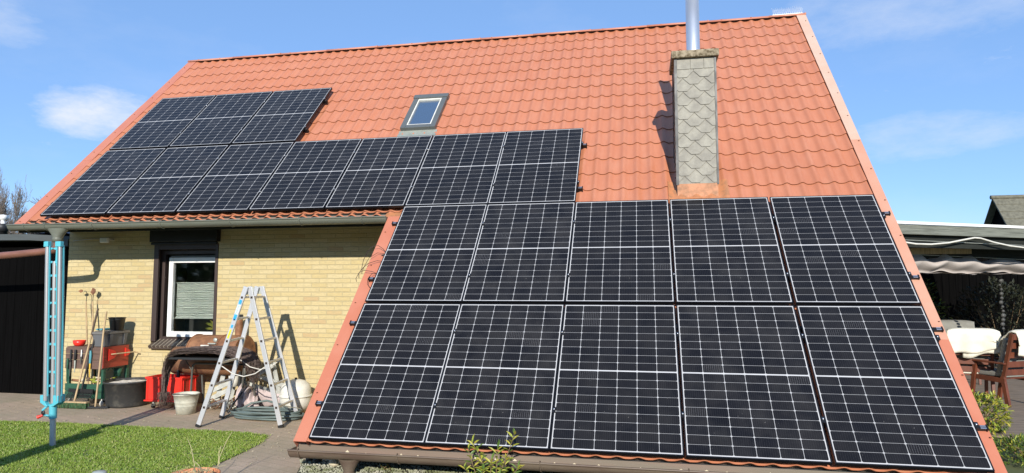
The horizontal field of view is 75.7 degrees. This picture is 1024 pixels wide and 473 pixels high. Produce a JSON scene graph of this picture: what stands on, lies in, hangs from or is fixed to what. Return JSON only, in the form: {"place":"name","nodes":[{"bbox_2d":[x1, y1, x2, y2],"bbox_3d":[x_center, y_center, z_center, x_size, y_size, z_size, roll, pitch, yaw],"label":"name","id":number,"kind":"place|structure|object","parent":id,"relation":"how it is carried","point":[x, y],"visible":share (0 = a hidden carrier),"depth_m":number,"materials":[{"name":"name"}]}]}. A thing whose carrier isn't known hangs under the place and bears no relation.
{"place":"outdoors","nodes":[
{"label":"outdoors","id":0,"kind":"place"},
{"bbox_2d":[0,215,8,233],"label":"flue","id":1,"kind":"object","parent":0,"point":[3,227],"visible":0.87,"depth_m":16.93,"materials":[{"name":"metal"}]},
{"bbox_2d":[0,167,32,233],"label":"bare tree","id":2,"kind":"object","parent":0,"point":[16,210],"visible":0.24,"depth_m":55.90,"materials":[{"name":"brown plant"}]},
{"bbox_2d":[0,420,270,472],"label":"lawn","id":3,"kind":"structure","parent":0,"point":[156,453],"depth_m":7.09,"materials":[{"name":"plant"}]},
{"bbox_2d":[36,241,64,445],"bbox_3d":[-5.169,1.203,7.404,0.311,2.296,0.167,0,-4,-5],"label":"rotary dryer","id":4,"kind":"object","parent":3,"relation":"on","point":[55,397],"visible":0.97,"depth_m":7.38,"materials":[{"name":"metal"}]},
{"bbox_2d":[92,470,106,472],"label":"garden light","id":5,"kind":"object","parent":3,"relation":"on","point":[100,471],"visible":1,"depth_m":5.97,"materials":[{"name":"metal"}]},
{"bbox_2d":[0,393,329,472],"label":"paving","id":6,"kind":"structure","parent":0,"point":[16,408],"depth_m":8.67,"materials":[{"name":"grey concrete"}]},
{"bbox_2d":[0,234,69,393],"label":"black shed","id":7,"kind":"structure","parent":6,"relation":"on","point":[22,287],"depth_m":11.05,"materials":[{"name":"black wood"}]},
{"bbox_2d":[47,239,69,246],"bbox_3d":[-7.454,0.105,10.852,0.408,0.120,0.100,-1,-5,11],"label":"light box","id":8,"kind":"object","parent":7,"relation":"attached to","point":[66,242],"visible":0.36,"depth_m":10.78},
{"bbox_2d":[57,308,98,408],"bbox_3d":[-6.416,1.794,9.759,0.568,1.443,0.299,-1,-5,11],"label":"broom","id":9,"kind":"object","parent":6,"relation":"on","point":[74,403],"visible":0.84,"depth_m":9.61,"materials":[{"name":"brown wood"}]},
{"bbox_2d":[65,339,94,400],"bbox_3d":[-6.394,1.967,9.712,0.488,0.956,0.202,1,-5,-11],"label":"leaf rake","id":10,"kind":"object","parent":6,"relation":"on","point":[82,391],"visible":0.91,"depth_m":9.70,"materials":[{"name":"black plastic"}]},
{"bbox_2d":[79,290,88,400],"bbox_3d":[-6.713,1.695,10.359,0.406,1.718,0.071,-2,-5,27],"label":"hoe","id":11,"kind":"object","parent":6,"relation":"on","point":[80,291],"visible":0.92,"depth_m":10.39,"materials":[{"name":"brown wood"}]},
{"bbox_2d":[91,288,95,400],"bbox_3d":[-6.557,1.677,10.314,0.284,1.747,0.044,-3,-5,34],"label":"hoe","id":12,"kind":"object","parent":6,"relation":"on","point":[93,290],"visible":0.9,"depth_m":10.40,"materials":[{"name":"brown wood"}]},
{"bbox_2d":[87,311,107,408],"bbox_3d":[-6.073,1.810,9.690,0.391,1.406,0.190,0,-4,1],"label":"garden rake","id":13,"kind":"object","parent":6,"relation":"on","point":[95,406],"visible":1,"depth_m":9.66,"materials":[{"name":"brown wood"}]},
{"bbox_2d":[65,344,138,405],"bbox_3d":[-6.272,2.104,10.065,0.802,0.872,0.563,-1,-5,11],"label":"tool cart","id":14,"kind":"object","parent":6,"relation":"on","point":[111,355],"visible":0.64,"depth_m":9.85,"materials":[{"name":"red plastic"}]},
{"bbox_2d":[66,358,68,381],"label":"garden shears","id":15,"kind":"object","parent":14,"relation":"hanging from","point":[67,364],"visible":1,"depth_m":9.84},
{"bbox_2d":[69,349,71,376],"bbox_3d":[-6.608,1.892,9.853,0.030,0.401,0.026,-3,-5,34],"label":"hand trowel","id":16,"kind":"object","parent":14,"relation":"hanging from","point":[70,361],"visible":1,"depth_m":9.85,"materials":[{"name":"metal"}]},
{"bbox_2d":[74,349,76,372],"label":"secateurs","id":17,"kind":"object","parent":14,"relation":"hanging from","point":[75,354],"visible":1,"depth_m":9.83,"materials":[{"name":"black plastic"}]},
{"bbox_2d":[73,340,85,345],"bbox_3d":[-6.566,1.617,9.993,0.176,0.085,0.176,-1,-5,11],"label":"bowl","id":18,"kind":"object","parent":14,"relation":"on","point":[79,342],"visible":1,"depth_m":9.94,"materials":[{"name":"red plastic"}]},
{"bbox_2d":[89,350,91,377],"bbox_3d":[-6.268,1.897,9.783,0.034,0.401,0.033,1,-5,-11],"label":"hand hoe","id":19,"kind":"object","parent":14,"relation":"hanging from","point":[90,355],"visible":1,"depth_m":9.78,"materials":[{"name":"blue plastic"}]},
{"bbox_2d":[71,376,116,382],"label":"garden oddments","id":20,"kind":"object","parent":14,"relation":"in","point":[93,380],"visible":0.64,"depth_m":10.02,"materials":[{"name":"plastic"}]},
{"bbox_2d":[92,329,129,346],"bbox_3d":[-6.124,1.547,10.047,0.237,0.230,0.500,-1,-5,11],"label":"storage box","id":21,"kind":"object","parent":14,"relation":"on","point":[114,337],"visible":0.95,"depth_m":9.93,"materials":[{"name":"grey plastic"}]},
{"bbox_2d":[106,317,126,329],"bbox_3d":[-6.071,1.339,10.119,0.244,0.192,0.246,-1,-5,11],"label":"black bucket","id":22,"kind":"object","parent":21,"relation":"on","point":[116,323],"visible":1,"depth_m":10.04,"materials":[{"name":"plastic"}]},
{"bbox_2d":[107,367,121,375],"bbox_3d":[-6.074,2.062,10.072,0.130,0.157,0.230,-1,-5,11],"label":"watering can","id":23,"kind":"object","parent":14,"relation":"hanging from","point":[117,371],"visible":1,"depth_m":10.08,"materials":[{"name":"green plastic"}]},
{"bbox_2d":[102,377,148,407],"bbox_3d":[-5.767,2.340,9.878,0.664,0.372,0.664,-1,-5,11],"label":"mortar tub","id":24,"kind":"object","parent":6,"relation":"on","point":[128,392],"visible":0.96,"depth_m":9.64,"materials":[{"name":"black plastic"}]},
{"bbox_2d":[3,401,292,463],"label":"paving litter","id":25,"kind":"object","parent":6,"relation":"on","point":[157,415],"visible":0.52,"depth_m":8.69,"materials":[{"name":"plant"}]},
{"bbox_2d":[143,374,198,407],"bbox_3d":[-5.026,2.285,9.723,0.625,0.457,0.380,-1,-5,11],"label":"red crate","id":26,"kind":"object","parent":6,"relation":"on","point":[175,384],"visible":0.52,"depth_m":9.59,"materials":[{"name":"plastic"}]},
{"bbox_2d":[172,391,199,414],"bbox_3d":[-4.575,2.333,9.240,0.359,0.286,0.356,-1,-5,11],"label":"plastic bucket","id":27,"kind":"object","parent":6,"relation":"on","point":[186,402],"visible":1,"depth_m":9.12,"materials":[{"name":"plastic"}]},
{"bbox_2d":[172,434,230,472],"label":"plant","id":28,"kind":"object","parent":6,"relation":"on","point":[199,469],"visible":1,"depth_m":5.75,"materials":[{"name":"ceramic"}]},
{"bbox_2d":[168,355,255,404],"bbox_3d":[-4.202,2.084,9.247,1.134,0.786,0.404,-1,-5,11],"label":"folding table","id":29,"kind":"object","parent":6,"relation":"on","point":[198,357],"visible":0.62,"depth_m":9.30,"materials":[{"name":"metal"}]},
{"bbox_2d":[157,346,262,407],"bbox_3d":[-4.256,1.972,9.192,1.640,0.879,0.576,-1,-5,11],"label":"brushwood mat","id":30,"kind":"object","parent":29,"relation":"on","point":[250,358],"visible":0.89,"depth_m":9.14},
{"bbox_2d":[244,368,247,385],"bbox_3d":[-3.760,1.983,9.292,0.077,0.255,0.042,-1,-5,11],"label":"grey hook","id":31,"kind":"object","parent":29,"relation":"hanging from","point":[245,383],"visible":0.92,"depth_m":9.28,"materials":[{"name":"grey metal"}]},
{"bbox_2d":[170,314,255,389],"bbox_3d":[-4.437,1.833,9.695,1.165,1.355,0.593,-1,-5,11],"label":"barrel smoker","id":32,"kind":"object","parent":6,"relation":"on","point":[180,367],"visible":0.53,"depth_m":9.57,"materials":[{"name":"metal"}]},
{"bbox_2d":[210,375,235,406],"bbox_3d":[-4.205,2.174,9.663,0.428,0.622,0.175,0,-4,4],"label":"timber trestle","id":33,"kind":"object","parent":6,"relation":"on","point":[219,392],"visible":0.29,"depth_m":9.59,"materials":[{"name":"white wood"}]},
{"bbox_2d":[229,375,237,386],"bbox_3d":[-4.036,2.095,9.549,0.144,0.150,0.144,-1,-5,11],"label":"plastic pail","id":34,"kind":"object","parent":33,"relation":"in","point":[235,383],"visible":0.52,"depth_m":9.50,"materials":[{"name":"white plastic"}]},
{"bbox_2d":[208,398,243,408],"bbox_3d":[-4.027,2.397,9.428,0.709,0.162,0.358,-1,-5,11],"label":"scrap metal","id":35,"kind":"object","parent":6,"relation":"on","point":[221,404],"visible":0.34,"depth_m":9.37,"materials":[{"name":"metal"}]},
{"bbox_2d":[226,392,242,413],"bbox_3d":[-3.889,2.314,9.184,0.462,0.297,0.169,-2,-5,21],"label":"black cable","id":36,"kind":"object","parent":6,"relation":"on","point":[240,394],"visible":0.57,"depth_m":9.16,"materials":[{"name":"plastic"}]},
{"bbox_2d":[195,286,300,427],"bbox_3d":[-3.403,1.543,8.636,1.174,1.789,0.629,0,-4,1],"label":"step ladder","id":37,"kind":"object","parent":6,"relation":"on","point":[252,292],"visible":1,"depth_m":8.42,"materials":[{"name":"metal"}]},
{"bbox_2d":[235,379,279,407],"bbox_3d":[-3.511,2.258,9.316,0.746,0.460,0.343,-1,-5,11],"label":"cloth sack","id":38,"kind":"object","parent":6,"relation":"on","point":[246,397],"visible":0.59,"depth_m":9.31,"materials":[{"name":"white fabric"}]},
{"bbox_2d":[241,362,282,393],"bbox_3d":[-3.611,2.166,9.627,0.913,0.662,0.185,-1,-5,11],"label":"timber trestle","id":39,"kind":"object","parent":6,"relation":"on","point":[275,375],"visible":0.35,"depth_m":9.60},
{"bbox_2d":[225,400,304,420],"bbox_3d":[-3.304,2.347,8.889,1.112,0.204,0.510,-1,-5,11],"label":"garden hose","id":40,"kind":"object","parent":6,"relation":"on","point":[266,413],"visible":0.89,"depth_m":8.75,"materials":[{"name":"rubber"}]},
{"bbox_2d":[279,377,312,410],"bbox_3d":[-3.042,2.229,9.257,0.456,0.483,0.456,-1,-5,11],"label":"expansion tank","id":41,"kind":"object","parent":6,"relation":"on","point":[301,388],"visible":0.79,"depth_m":9.11,"materials":[{"name":"metal"}]},
{"bbox_2d":[0,0,1007,472],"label":"house","id":42,"kind":"structure","parent":6,"relation":"on","point":[692,106],"depth_m":10.01,"materials":[{"name":"brick"}]},
{"bbox_2d":[74,238,113,242],"bbox_3d":[-6.771,0.067,10.564,0.804,0.087,0.199,-1,-5,11],"label":"floodlight","id":43,"kind":"object","parent":42,"relation":"attached to","point":[104,240],"visible":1,"depth_m":10.41,"materials":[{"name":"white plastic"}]},
{"bbox_2d":[150,243,218,340],"bbox_3d":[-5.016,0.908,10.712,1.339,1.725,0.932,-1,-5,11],"label":"window","id":44,"kind":"structure","parent":42,"relation":"in","point":[193,277],"depth_m":10.37,"materials":[{"name":"white plastic"}]},
{"bbox_2d":[356,245,384,286],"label":"loose cables","id":45,"kind":"object","parent":42,"relation":"attached to","point":[368,263],"visible":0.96,"depth_m":7.98,"materials":[{"name":"beige plastic"}]},
{"bbox_2d":[392,211,890,225],"bbox_3d":[1.348,-0.194,7.989,5.914,0.097,0.098,-1,-5,11],"label":"mounting rail","id":46,"kind":"object","parent":42,"relation":"attached to","point":[888,213],"visible":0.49,"depth_m":7.41,"materials":[{"name":"metal"}]},
{"bbox_2d":[365,204,486,302],"bbox_3d":[-0.976,0.163,7.983,1.160,1.717,0.046,-1,-49,11],"label":"solar panel","id":47,"kind":"object","parent":46,"relation":"on","point":[428,256],"visible":1,"depth_m":7.89,"materials":[{"name":"black glass"}]},
{"bbox_2d":[462,202,574,303],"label":"solar panel","id":48,"kind":"object","parent":46,"relation":"on","point":[522,253],"visible":1,"depth_m":7.67,"materials":[{"name":"black glass"}]},
{"bbox_2d":[565,199,675,303],"bbox_3d":[1.254,0.128,7.538,1.160,1.717,0.046,-1,-49,11],"label":"solar panel","id":49,"kind":"object","parent":46,"relation":"on","point":[620,252],"visible":1,"depth_m":7.44,"materials":[{"name":"black glass"}]},
{"bbox_2d":[769,194,920,305],"bbox_3d":[3.515,0.094,7.086,1.160,1.717,0.047,-1,-49,11],"label":"solar panel","id":50,"kind":"object","parent":46,"relation":"on","point":[839,249],"visible":1,"depth_m":6.98,"materials":[{"name":"black glass"}]},
{"bbox_2d":[368,274,919,281],"bbox_3d":[1.208,0.478,7.235,5.914,0.097,0.098,-1,-5,11],"label":"mounting rail","id":51,"kind":"object","parent":42,"relation":"attached to","point":[913,277],"visible":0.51,"depth_m":6.64,"materials":[{"name":"metal"}]},
{"bbox_2d":[670,197,792,304],"bbox_3d":[2.380,0.111,7.312,1.160,1.717,0.046,-1,-49,11],"label":"solar panel","id":52,"kind":"object","parent":51,"relation":"attached to","point":[726,251],"visible":1,"depth_m":7.21,"materials":[{"name":"black glass"}]},
{"bbox_2d":[349,320,943,331],"bbox_3d":[1.113,0.932,6.724,5.914,0.097,0.098,-1,-5,11],"label":"mounting rail","id":53,"kind":"object","parent":42,"relation":"attached to","point":[935,329],"visible":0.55,"depth_m":6.15,"materials":[{"name":"metal"}]},
{"bbox_2d":[315,400,988,431],"bbox_3d":[0.968,1.623,5.947,5.914,0.097,0.098,-1,-5,11],"label":"mounting rail","id":54,"kind":"object","parent":42,"relation":"attached to","point":[982,427],"visible":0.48,"depth_m":5.36,"materials":[{"name":"metal"}]},
{"bbox_2d":[308,303,460,444],"bbox_3d":[-1.216,1.317,6.688,1.160,1.717,0.048,-1,-49,11],"label":"solar panel","id":55,"kind":"object","parent":54,"relation":"attached to","point":[384,384],"visible":1,"depth_m":6.58,"materials":[{"name":"black glass"}]},
{"bbox_2d":[424,304,564,450],"bbox_3d":[-0.105,1.299,6.466,1.160,1.717,0.048,-1,-49,11],"label":"solar panel","id":56,"kind":"object","parent":54,"relation":"attached to","point":[499,377],"visible":1,"depth_m":6.36,"materials":[{"name":"black glass"}]},
{"bbox_2d":[549,304,684,457],"bbox_3d":[1.013,1.282,6.242,1.160,1.717,0.048,-1,-49,11],"label":"solar panel","id":57,"kind":"object","parent":54,"relation":"attached to","point":[617,392],"visible":1,"depth_m":6.13,"materials":[{"name":"black glass"}]},
{"bbox_2d":[676,305,831,464],"bbox_3d":[2.139,1.264,6.017,1.160,1.717,0.048,-1,-49,11],"label":"solar panel","id":58,"kind":"object","parent":54,"relation":"attached to","point":[748,391],"visible":1,"depth_m":5.90,"materials":[{"name":"black glass"}]},
{"bbox_2d":[796,305,994,472],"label":"solar panel","id":59,"kind":"object","parent":54,"relation":"attached to","point":[888,392],"visible":1,"depth_m":5.67,"materials":[{"name":"black glass"}]},
{"bbox_2d":[772,6,802,14],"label":"bird spikes","id":60,"kind":"object","parent":42,"relation":"on","point":[801,8],"visible":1,"depth_m":11.53,"materials":[{"name":"silver metal"}]},
{"bbox_2d":[297,459,555,472],"bbox_3d":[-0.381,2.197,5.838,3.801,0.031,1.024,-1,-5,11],"label":"gravel","id":61,"kind":"structure","parent":0,"point":[373,468],"depth_m":6.33,"materials":[{"name":"grey gravel"}]},
{"bbox_2d":[306,458,321,462],"bbox_3d":[-1.987,2.220,6.595,0.186,0.100,0.088,-1,-5,18],"label":"dark stone","id":62,"kind":"object","parent":61,"relation":"on","point":[314,460],"visible":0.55,"depth_m":6.57,"materials":[{"name":"black stone"}]},
{"bbox_2d":[328,460,339,466],"bbox_3d":[-1.739,2.213,6.438,0.112,0.074,0.089,-1,-5,11],"label":"pale stone","id":63,"kind":"object","parent":61,"relation":"on","point":[334,463],"visible":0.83,"depth_m":6.41,"materials":[{"name":"beige stone"}]},
{"bbox_2d":[380,463,392,470],"bbox_3d":[-1.213,2.188,6.291,0.105,0.127,0.139,-3,-5,31],"label":"seedling","id":64,"kind":"object","parent":61,"relation":"on","point":[386,466],"visible":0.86,"depth_m":6.29,"materials":[{"name":"green plant"}]},
{"bbox_2d":[459,428,523,472],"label":"young shrub","id":65,"kind":"object","parent":61,"relation":"on","point":[502,463],"visible":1,"depth_m":5.42,"materials":[{"name":"green plant"}]},
{"bbox_2d":[0,0,1023,226],"label":"sky","id":66,"kind":"structure","parent":0,"point":[932,91],"materials":[{"name":"blue"}]},
{"bbox_2d":[965,364,1023,437],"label":"terrace","id":67,"kind":"structure","parent":0,"point":[1016,390],"depth_m":9.97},
{"bbox_2d":[922,278,952,319],"bbox_3d":[8.549,1.711,14.695,1.730,2.384,1.927,4,-6,-43],"label":"terrace shrub","id":68,"kind":"object","parent":67,"relation":"on","point":[930,289],"visible":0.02,"depth_m":14.48,"materials":[{"name":"green plant"}]},
{"bbox_2d":[897,221,1023,258],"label":"pergola","id":69,"kind":"object","parent":67,"relation":"on","point":[928,232],"visible":0.3,"depth_m":10.29,"materials":[{"name":"white plastic"}]},
{"bbox_2d":[906,237,1023,247],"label":"white hose","id":70,"kind":"object","parent":69,"relation":"hanging from","point":[963,240],"visible":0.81,"depth_m":10.05,"materials":[{"name":"white plastic"}]},
{"bbox_2d":[912,254,1023,259],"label":"awning wire","id":71,"kind":"object","parent":69,"relation":"attached to","point":[962,256],"visible":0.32,"depth_m":10.79,"materials":[{"name":"metal"}]},
{"bbox_2d":[912,254,1023,274],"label":"awning cloth","id":72,"kind":"object","parent":71,"relation":"hanging from","point":[948,264],"visible":0.76,"depth_m":10.84,"materials":[{"name":"white fabric"}]},
{"bbox_2d":[913,240,1023,245],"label":"awning wire","id":73,"kind":"object","parent":69,"relation":"attached to","point":[960,242],"visible":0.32,"depth_m":10.14,"materials":[{"name":"metal"}]},
{"bbox_2d":[998,272,1005,329],"bbox_3d":[8.485,0.867,11.422,0.096,1.650,0.020,-1,-5,11],"label":"shell chain","id":74,"kind":"object","parent":69,"relation":"hanging from","point":[1003,315],"visible":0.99,"depth_m":11.39,"materials":[{"name":"grey"}]},
{"bbox_2d":[920,258,1023,360],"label":"terrace screen","id":75,"kind":"object","parent":67,"relation":"on","point":[949,287],"visible":0.05,"depth_m":16.06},
{"bbox_2d":[955,352,997,402],"bbox_3d":[7.173,2.022,10.355,0.670,1.090,0.725,-2,-5,23],"label":"garden armchair","id":76,"kind":"object","parent":67,"relation":"on","point":[966,364],"visible":0.34,"depth_m":10.16,"materials":[{"name":"red wood"}]},
{"bbox_2d":[946,328,997,352],"bbox_3d":[7.095,1.635,10.217,0.659,0.440,0.408,-2,-5,23],"label":"towel","id":77,"kind":"object","parent":76,"relation":"on","point":[972,340],"visible":0.88,"depth_m":10.05,"materials":[{"name":"white fabric"}]},
{"bbox_2d":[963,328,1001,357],"bbox_3d":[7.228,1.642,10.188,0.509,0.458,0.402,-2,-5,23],"label":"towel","id":78,"kind":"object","parent":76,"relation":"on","point":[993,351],"visible":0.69,"depth_m":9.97,"materials":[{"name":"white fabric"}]},
{"bbox_2d":[952,276,1023,366],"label":"terrace shrub","id":79,"kind":"object","parent":67,"relation":"on","point":[967,308],"visible":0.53,"depth_m":14.59,"materials":[{"name":"green plant"}]},
{"bbox_2d":[972,389,1013,434],"bbox_3d":[5.764,2.149,8.043,0.649,0.562,0.624,-1,-5,11],"label":"golden shrub","id":80,"kind":"object","parent":67,"relation":"on","point":[978,397],"visible":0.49,"depth_m":7.91,"materials":[{"name":"yellow plant"}]},
{"bbox_2d":[970,333,1023,407],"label":"garden armchair","id":81,"kind":"object","parent":67,"relation":"on","point":[1010,362],"visible":0.94,"depth_m":9.79,"materials":[{"name":"red wood"}]},
{"bbox_2d":[998,329,1023,355],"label":"towel","id":82,"kind":"object","parent":81,"relation":"on","point":[1019,333],"visible":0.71,"depth_m":9.66,"materials":[{"name":"white fabric"}]},
{"bbox_3d":[8.375,2.181,12.398,0.670,1.090,0.725,-2,-5,26],"label":"garden armchair","id":83,"kind":"object","parent":67,"relation":"on","visible":0},
{"bbox_2d":[941,320,974,330],"bbox_3d":[8.454,1.821,12.593,0.712,0.439,0.401,-2,-5,26],"label":"towel","id":84,"kind":"object","parent":83,"relation":"on","point":[947,324],"visible":0.41,"depth_m":12.56,"materials":[{"name":"white fabric"}]},
{"bbox_2d":[984,195,1023,228],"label":"neighbour house","id":85,"kind":"structure","parent":0,"point":[1005,209],"depth_m":21.82,"materials":[{"name":"grey tile"}]},
{"bbox_2d":[993,437,1023,472],"bbox_3d":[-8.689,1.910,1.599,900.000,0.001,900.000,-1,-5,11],"label":"ground","id":86,"kind":"structure","parent":0,"point":[1013,468],"depth_m":6.77,"materials":[{"name":"green plant"}]},
{"bbox_2d":[992,432,1023,468],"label":"conifer","id":87,"kind":"object","parent":86,"relation":"on","point":[1010,442],"visible":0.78,"depth_m":6.70,"materials":[{"name":"green plant"}]},
{"bbox_3d":[-5.090,-1.708,11.165,3.559,0.097,0.098,-1,-5,11],"label":"rail","id":88,"kind":"object","parent":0,"visible":0},
{"bbox_2d":[109,95,216,149],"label":"solar panel","id":89,"kind":"object","parent":88,"relation":"attached to","point":[163,122],"visible":1,"depth_m":11.63,"materials":[{"name":"black glass"}]},
{"bbox_2d":[169,91,272,147],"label":"solar panel","id":90,"kind":"object","parent":88,"relation":"attached to","point":[223,119],"visible":1,"depth_m":11.40,"materials":[{"name":"glass"}]},
{"bbox_2d":[232,87,331,144],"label":"solar panel","id":91,"kind":"object","parent":88,"relation":"attached to","point":[284,116],"visible":1,"depth_m":11.17,"materials":[{"name":"black glass"}]},
{"bbox_3d":[-2.942,-1.210,10.114,8.169,0.097,0.098,-1,-5,11],"label":"rail","id":92,"kind":"object","parent":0,"visible":0},
{"bbox_2d":[488,128,582,203],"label":"solar panel","id":93,"kind":"object","parent":92,"relation":"attached to","point":[537,166],"visible":1,"depth_m":8.97,"materials":[{"name":"black glass"}]},
{"bbox_3d":[-3.081,-0.545,9.367,8.169,0.097,0.098,-1,-5,11],"label":"rail","id":94,"kind":"object","parent":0,"visible":0},
{"bbox_2d":[40,148,166,216],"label":"solar panel","id":95,"kind":"object","parent":94,"relation":"attached to","point":[104,182],"visible":1,"depth_m":10.32,"materials":[{"name":"glass"}]},
{"bbox_2d":[106,145,228,214],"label":"solar panel","id":96,"kind":"object","parent":94,"relation":"attached to","point":[168,180],"visible":1,"depth_m":10.09,"materials":[{"name":"black glass"}]},
{"bbox_2d":[176,142,294,212],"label":"solar panel","id":97,"kind":"object","parent":94,"relation":"attached to","point":[237,177],"visible":1,"depth_m":9.86,"materials":[{"name":"glass"}]},
{"bbox_2d":[248,138,361,210],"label":"solar panel","id":98,"kind":"object","parent":94,"relation":"attached to","point":[306,175],"visible":1,"depth_m":9.63,"materials":[{"name":"black glass"}]},
{"bbox_2d":[325,135,432,209],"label":"solar panel","id":99,"kind":"object","parent":94,"relation":"attached to","point":[381,172],"visible":1,"depth_m":9.40,"materials":[{"name":"black glass"}]},
{"bbox_2d":[405,132,506,205],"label":"solar panel","id":100,"kind":"object","parent":94,"relation":"attached to","point":[457,169],"visible":1,"depth_m":9.19,"materials":[{"name":"black glass"}]}
]}

